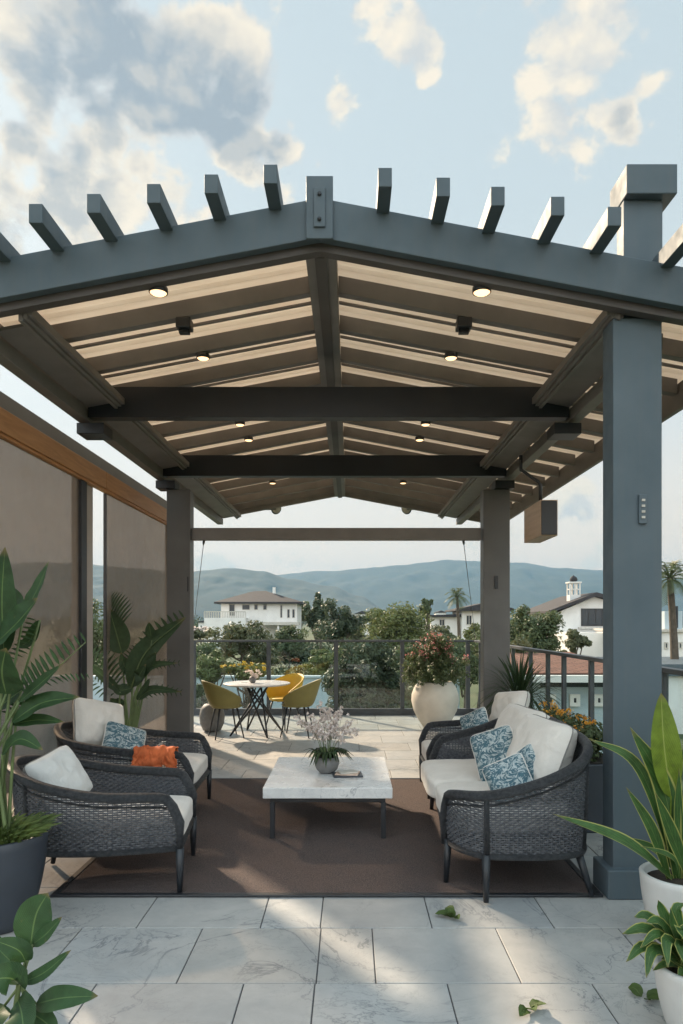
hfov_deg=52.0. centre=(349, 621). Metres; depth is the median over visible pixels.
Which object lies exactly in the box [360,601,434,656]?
garden tree
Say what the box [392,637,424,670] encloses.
garden bush
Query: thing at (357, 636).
garden bush
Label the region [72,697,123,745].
back cushion
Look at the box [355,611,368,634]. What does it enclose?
house
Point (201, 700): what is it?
garden bush
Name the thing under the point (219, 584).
hills
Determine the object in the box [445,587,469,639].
palm tree
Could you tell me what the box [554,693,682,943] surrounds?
potted plant
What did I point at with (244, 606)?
window
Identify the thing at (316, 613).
garden tree
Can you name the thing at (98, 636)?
garden tree
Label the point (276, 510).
floodlight
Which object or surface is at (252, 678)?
flower vase
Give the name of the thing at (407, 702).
garden bush
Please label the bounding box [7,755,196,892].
wicker armchair
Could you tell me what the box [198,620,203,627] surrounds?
house
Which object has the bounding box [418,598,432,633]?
garden tree
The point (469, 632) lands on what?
garden bush
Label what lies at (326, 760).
flowering plant
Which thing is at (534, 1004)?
fallen leaves
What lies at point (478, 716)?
patterned pillow
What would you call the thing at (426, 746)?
wicker armchair
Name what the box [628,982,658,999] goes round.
fallen leaves
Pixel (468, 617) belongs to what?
window
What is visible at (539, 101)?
sky
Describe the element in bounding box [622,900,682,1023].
potted plant
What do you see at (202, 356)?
ceiling spotlight
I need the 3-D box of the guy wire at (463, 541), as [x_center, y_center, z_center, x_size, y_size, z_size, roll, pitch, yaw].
[1.746,-0.334,10.092,0.032,1.255,3.984,0,0,12]
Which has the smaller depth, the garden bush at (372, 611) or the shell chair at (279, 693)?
the shell chair at (279, 693)
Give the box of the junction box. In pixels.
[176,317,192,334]
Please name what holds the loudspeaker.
attached to the pergola
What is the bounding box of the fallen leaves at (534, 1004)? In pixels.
[518,999,545,1015]
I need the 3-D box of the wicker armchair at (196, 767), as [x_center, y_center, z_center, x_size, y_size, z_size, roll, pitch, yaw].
[-1.823,1.213,5.842,1.232,0.752,1.002,0,0,0]
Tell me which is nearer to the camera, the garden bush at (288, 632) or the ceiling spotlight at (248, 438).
the ceiling spotlight at (248, 438)
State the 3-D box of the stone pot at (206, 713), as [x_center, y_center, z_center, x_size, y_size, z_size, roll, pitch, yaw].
[-2.020,1.395,10.250,0.370,0.410,0.370,0,0,0]
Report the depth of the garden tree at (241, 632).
41.72 m
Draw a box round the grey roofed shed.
[600,657,682,733]
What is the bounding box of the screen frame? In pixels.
[0,391,166,698]
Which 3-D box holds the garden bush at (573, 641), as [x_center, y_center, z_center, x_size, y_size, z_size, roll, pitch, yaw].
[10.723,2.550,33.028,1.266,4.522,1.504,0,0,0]
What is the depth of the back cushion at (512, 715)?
5.32 m
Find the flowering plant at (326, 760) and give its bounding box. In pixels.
[293,701,359,773]
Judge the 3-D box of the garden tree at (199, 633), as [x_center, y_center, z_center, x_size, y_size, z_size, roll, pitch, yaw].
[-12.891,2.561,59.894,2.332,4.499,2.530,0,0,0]
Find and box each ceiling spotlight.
[149,286,167,296]
[196,352,209,360]
[235,421,244,426]
[244,436,252,441]
[415,436,423,441]
[421,421,429,425]
[444,351,457,360]
[472,286,490,296]
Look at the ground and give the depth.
65.24 m
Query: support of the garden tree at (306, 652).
on the ground
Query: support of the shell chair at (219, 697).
on the terrace floor
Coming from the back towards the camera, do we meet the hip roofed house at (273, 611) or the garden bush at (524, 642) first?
the hip roofed house at (273, 611)
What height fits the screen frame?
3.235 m
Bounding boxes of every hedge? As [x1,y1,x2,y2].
[225,655,316,674]
[226,664,292,674]
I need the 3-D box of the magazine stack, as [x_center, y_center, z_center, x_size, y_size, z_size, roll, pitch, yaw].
[-0.020,1.188,5.500,0.231,0.032,0.174,0,0,-5]
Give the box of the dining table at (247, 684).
[223,680,289,737]
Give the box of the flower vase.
[245,669,261,682]
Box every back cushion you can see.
[23,745,92,810]
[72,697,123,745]
[489,691,529,728]
[495,704,549,732]
[506,714,577,798]
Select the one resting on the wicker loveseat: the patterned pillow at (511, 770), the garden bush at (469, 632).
the patterned pillow at (511, 770)
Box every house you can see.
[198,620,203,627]
[204,587,306,649]
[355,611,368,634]
[425,603,513,639]
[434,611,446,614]
[529,575,602,656]
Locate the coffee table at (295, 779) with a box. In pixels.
[263,757,392,837]
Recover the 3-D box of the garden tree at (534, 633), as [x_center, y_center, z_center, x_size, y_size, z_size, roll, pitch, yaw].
[7.162,2.059,27.026,2.386,5.505,2.505,0,0,-26]
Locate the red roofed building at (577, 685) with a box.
[510,652,602,752]
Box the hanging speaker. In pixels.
[519,455,557,542]
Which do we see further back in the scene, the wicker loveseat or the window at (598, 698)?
the window at (598, 698)
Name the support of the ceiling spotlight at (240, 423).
attached to the pergola
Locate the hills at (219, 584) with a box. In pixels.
[93,565,423,623]
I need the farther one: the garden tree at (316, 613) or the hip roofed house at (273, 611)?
the hip roofed house at (273, 611)
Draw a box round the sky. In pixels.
[0,0,682,577]
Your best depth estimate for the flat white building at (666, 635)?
48.00 m
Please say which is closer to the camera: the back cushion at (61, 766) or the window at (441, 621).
the back cushion at (61, 766)
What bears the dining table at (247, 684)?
on the terrace floor
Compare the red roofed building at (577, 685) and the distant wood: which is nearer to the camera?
the red roofed building at (577, 685)
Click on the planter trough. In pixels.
(589, 729)
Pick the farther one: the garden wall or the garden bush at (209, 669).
the garden wall
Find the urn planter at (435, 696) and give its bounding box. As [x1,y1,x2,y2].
[399,632,470,726]
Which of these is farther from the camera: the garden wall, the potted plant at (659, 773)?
the garden wall
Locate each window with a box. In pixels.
[229,604,234,615]
[242,604,249,609]
[439,619,444,625]
[466,615,471,624]
[545,694,555,704]
[569,694,579,705]
[581,608,602,625]
[594,694,602,705]
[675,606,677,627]
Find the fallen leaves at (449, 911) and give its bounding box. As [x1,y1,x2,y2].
[435,905,459,918]
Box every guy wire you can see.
[194,540,204,620]
[462,540,475,638]
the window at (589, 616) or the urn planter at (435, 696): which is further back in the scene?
the window at (589, 616)
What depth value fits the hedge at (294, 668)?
54.98 m
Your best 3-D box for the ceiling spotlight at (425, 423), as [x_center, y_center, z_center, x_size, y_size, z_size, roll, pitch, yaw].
[0.770,-2.024,7.135,0.100,0.050,0.100,0,0,0]
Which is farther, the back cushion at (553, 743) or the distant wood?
the distant wood
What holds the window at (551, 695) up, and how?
in the red roofed building at (577, 685)
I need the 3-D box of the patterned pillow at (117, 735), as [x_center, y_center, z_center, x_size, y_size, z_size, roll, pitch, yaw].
[-1.870,0.990,5.799,0.396,0.342,0.209,0,0,-31]
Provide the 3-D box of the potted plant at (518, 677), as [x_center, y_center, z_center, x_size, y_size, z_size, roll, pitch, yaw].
[1.808,0.926,7.488,1.141,1.349,1.172,0,0,-26]
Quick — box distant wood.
[94,613,514,631]
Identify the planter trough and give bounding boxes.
[535,700,602,832]
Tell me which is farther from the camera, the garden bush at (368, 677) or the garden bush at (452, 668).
the garden bush at (452, 668)
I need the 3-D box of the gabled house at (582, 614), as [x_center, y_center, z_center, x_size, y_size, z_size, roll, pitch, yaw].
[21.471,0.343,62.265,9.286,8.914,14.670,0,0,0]
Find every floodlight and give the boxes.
[269,507,280,513]
[401,508,410,513]
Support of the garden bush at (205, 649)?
on the ground
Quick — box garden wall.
[93,675,459,707]
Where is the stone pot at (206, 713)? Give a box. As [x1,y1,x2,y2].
[199,703,224,731]
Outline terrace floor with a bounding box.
[0,715,666,1023]
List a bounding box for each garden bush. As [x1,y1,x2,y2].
[196,642,234,665]
[196,649,233,685]
[196,683,207,707]
[220,661,265,707]
[240,643,281,666]
[271,625,309,669]
[299,648,348,674]
[320,636,409,707]
[346,623,373,649]
[362,609,384,630]
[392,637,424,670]
[394,660,418,707]
[430,654,463,687]
[462,623,479,707]
[510,637,537,653]
[564,628,592,654]
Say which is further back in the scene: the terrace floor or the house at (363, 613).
the house at (363, 613)
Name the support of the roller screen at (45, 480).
attached to the screen frame
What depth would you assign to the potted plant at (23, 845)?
3.65 m
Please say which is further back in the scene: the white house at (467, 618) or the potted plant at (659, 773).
the white house at (467, 618)
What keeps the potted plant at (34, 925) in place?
on the terrace floor
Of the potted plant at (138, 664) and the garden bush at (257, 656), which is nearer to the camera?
the potted plant at (138, 664)
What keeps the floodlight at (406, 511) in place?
attached to the pergola
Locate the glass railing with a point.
(591, 660)
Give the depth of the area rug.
4.64 m
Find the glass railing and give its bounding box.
[194,640,682,850]
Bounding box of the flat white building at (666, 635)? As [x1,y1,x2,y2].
[592,606,682,656]
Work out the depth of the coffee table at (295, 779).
5.19 m
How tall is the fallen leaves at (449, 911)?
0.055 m
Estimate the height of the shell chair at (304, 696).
0.806 m
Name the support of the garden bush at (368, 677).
on the ground
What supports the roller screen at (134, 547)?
attached to the screen frame
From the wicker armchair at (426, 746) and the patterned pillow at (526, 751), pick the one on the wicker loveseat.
the patterned pillow at (526, 751)
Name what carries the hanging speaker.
attached to the pergola
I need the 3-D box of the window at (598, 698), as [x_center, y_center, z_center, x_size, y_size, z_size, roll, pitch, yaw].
[6.023,1.894,16.945,0.243,0.291,0.080,0,0,0]
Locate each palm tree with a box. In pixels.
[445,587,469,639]
[662,560,682,658]
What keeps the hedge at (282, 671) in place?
on the ground
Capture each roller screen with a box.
[0,407,105,816]
[101,472,166,746]
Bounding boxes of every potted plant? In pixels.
[0,547,89,934]
[0,893,97,1023]
[93,591,185,743]
[467,648,572,715]
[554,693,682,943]
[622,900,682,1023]
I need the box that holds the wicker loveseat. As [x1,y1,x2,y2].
[421,715,594,902]
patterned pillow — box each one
[102,721,145,755]
[460,707,490,729]
[470,725,512,780]
[482,753,535,805]
[514,743,534,798]
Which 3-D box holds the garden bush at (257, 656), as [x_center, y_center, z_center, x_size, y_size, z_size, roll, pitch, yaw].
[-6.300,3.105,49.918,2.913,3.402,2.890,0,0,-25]
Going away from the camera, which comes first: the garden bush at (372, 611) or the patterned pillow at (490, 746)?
the patterned pillow at (490, 746)
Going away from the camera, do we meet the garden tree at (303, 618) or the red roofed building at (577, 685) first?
the red roofed building at (577, 685)
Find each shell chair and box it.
[201,680,243,739]
[266,673,303,729]
[280,679,320,737]
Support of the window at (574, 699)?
in the red roofed building at (577, 685)
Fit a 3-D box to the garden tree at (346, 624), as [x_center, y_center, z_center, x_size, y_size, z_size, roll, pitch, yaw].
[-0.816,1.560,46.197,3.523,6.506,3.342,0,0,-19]
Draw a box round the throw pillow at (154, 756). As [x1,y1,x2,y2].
[131,745,178,767]
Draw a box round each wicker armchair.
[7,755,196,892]
[53,721,211,798]
[419,714,490,798]
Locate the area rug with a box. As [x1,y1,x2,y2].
[50,778,602,896]
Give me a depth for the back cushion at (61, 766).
4.34 m
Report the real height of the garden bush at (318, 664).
3.724 m
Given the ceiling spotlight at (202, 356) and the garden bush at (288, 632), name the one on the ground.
the garden bush at (288, 632)
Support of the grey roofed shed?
on the ground
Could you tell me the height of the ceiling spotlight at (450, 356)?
0.050 m
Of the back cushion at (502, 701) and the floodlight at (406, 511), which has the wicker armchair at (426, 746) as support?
the back cushion at (502, 701)
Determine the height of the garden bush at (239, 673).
3.720 m
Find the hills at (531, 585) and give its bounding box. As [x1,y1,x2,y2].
[277,560,682,619]
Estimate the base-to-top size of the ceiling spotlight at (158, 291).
0.050 m
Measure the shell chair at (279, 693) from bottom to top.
0.806 m
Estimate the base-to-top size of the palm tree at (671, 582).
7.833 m
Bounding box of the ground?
[94,624,682,795]
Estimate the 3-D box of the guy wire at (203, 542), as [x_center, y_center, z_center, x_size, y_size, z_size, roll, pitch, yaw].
[-2.216,-0.334,10.102,0.032,1.255,4.045,0,0,-15]
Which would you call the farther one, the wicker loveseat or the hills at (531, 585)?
the hills at (531, 585)
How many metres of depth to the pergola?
4.76 m
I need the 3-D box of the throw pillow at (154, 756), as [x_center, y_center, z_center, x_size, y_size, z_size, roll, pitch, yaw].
[-1.492,1.040,5.382,0.360,0.192,0.175,0,0,0]
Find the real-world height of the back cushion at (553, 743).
0.458 m
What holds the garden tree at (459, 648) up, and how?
on the ground
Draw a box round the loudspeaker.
[455,317,471,334]
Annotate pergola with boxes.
[0,164,682,899]
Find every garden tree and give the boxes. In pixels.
[93,598,102,674]
[194,626,210,648]
[203,620,274,662]
[274,642,331,673]
[301,592,329,654]
[301,601,309,630]
[312,598,368,650]
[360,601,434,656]
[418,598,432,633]
[419,624,460,646]
[436,630,479,707]
[510,604,564,651]
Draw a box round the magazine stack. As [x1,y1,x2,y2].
[332,769,362,777]
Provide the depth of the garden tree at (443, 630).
49.61 m
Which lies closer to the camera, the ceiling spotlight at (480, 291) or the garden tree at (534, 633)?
the ceiling spotlight at (480, 291)

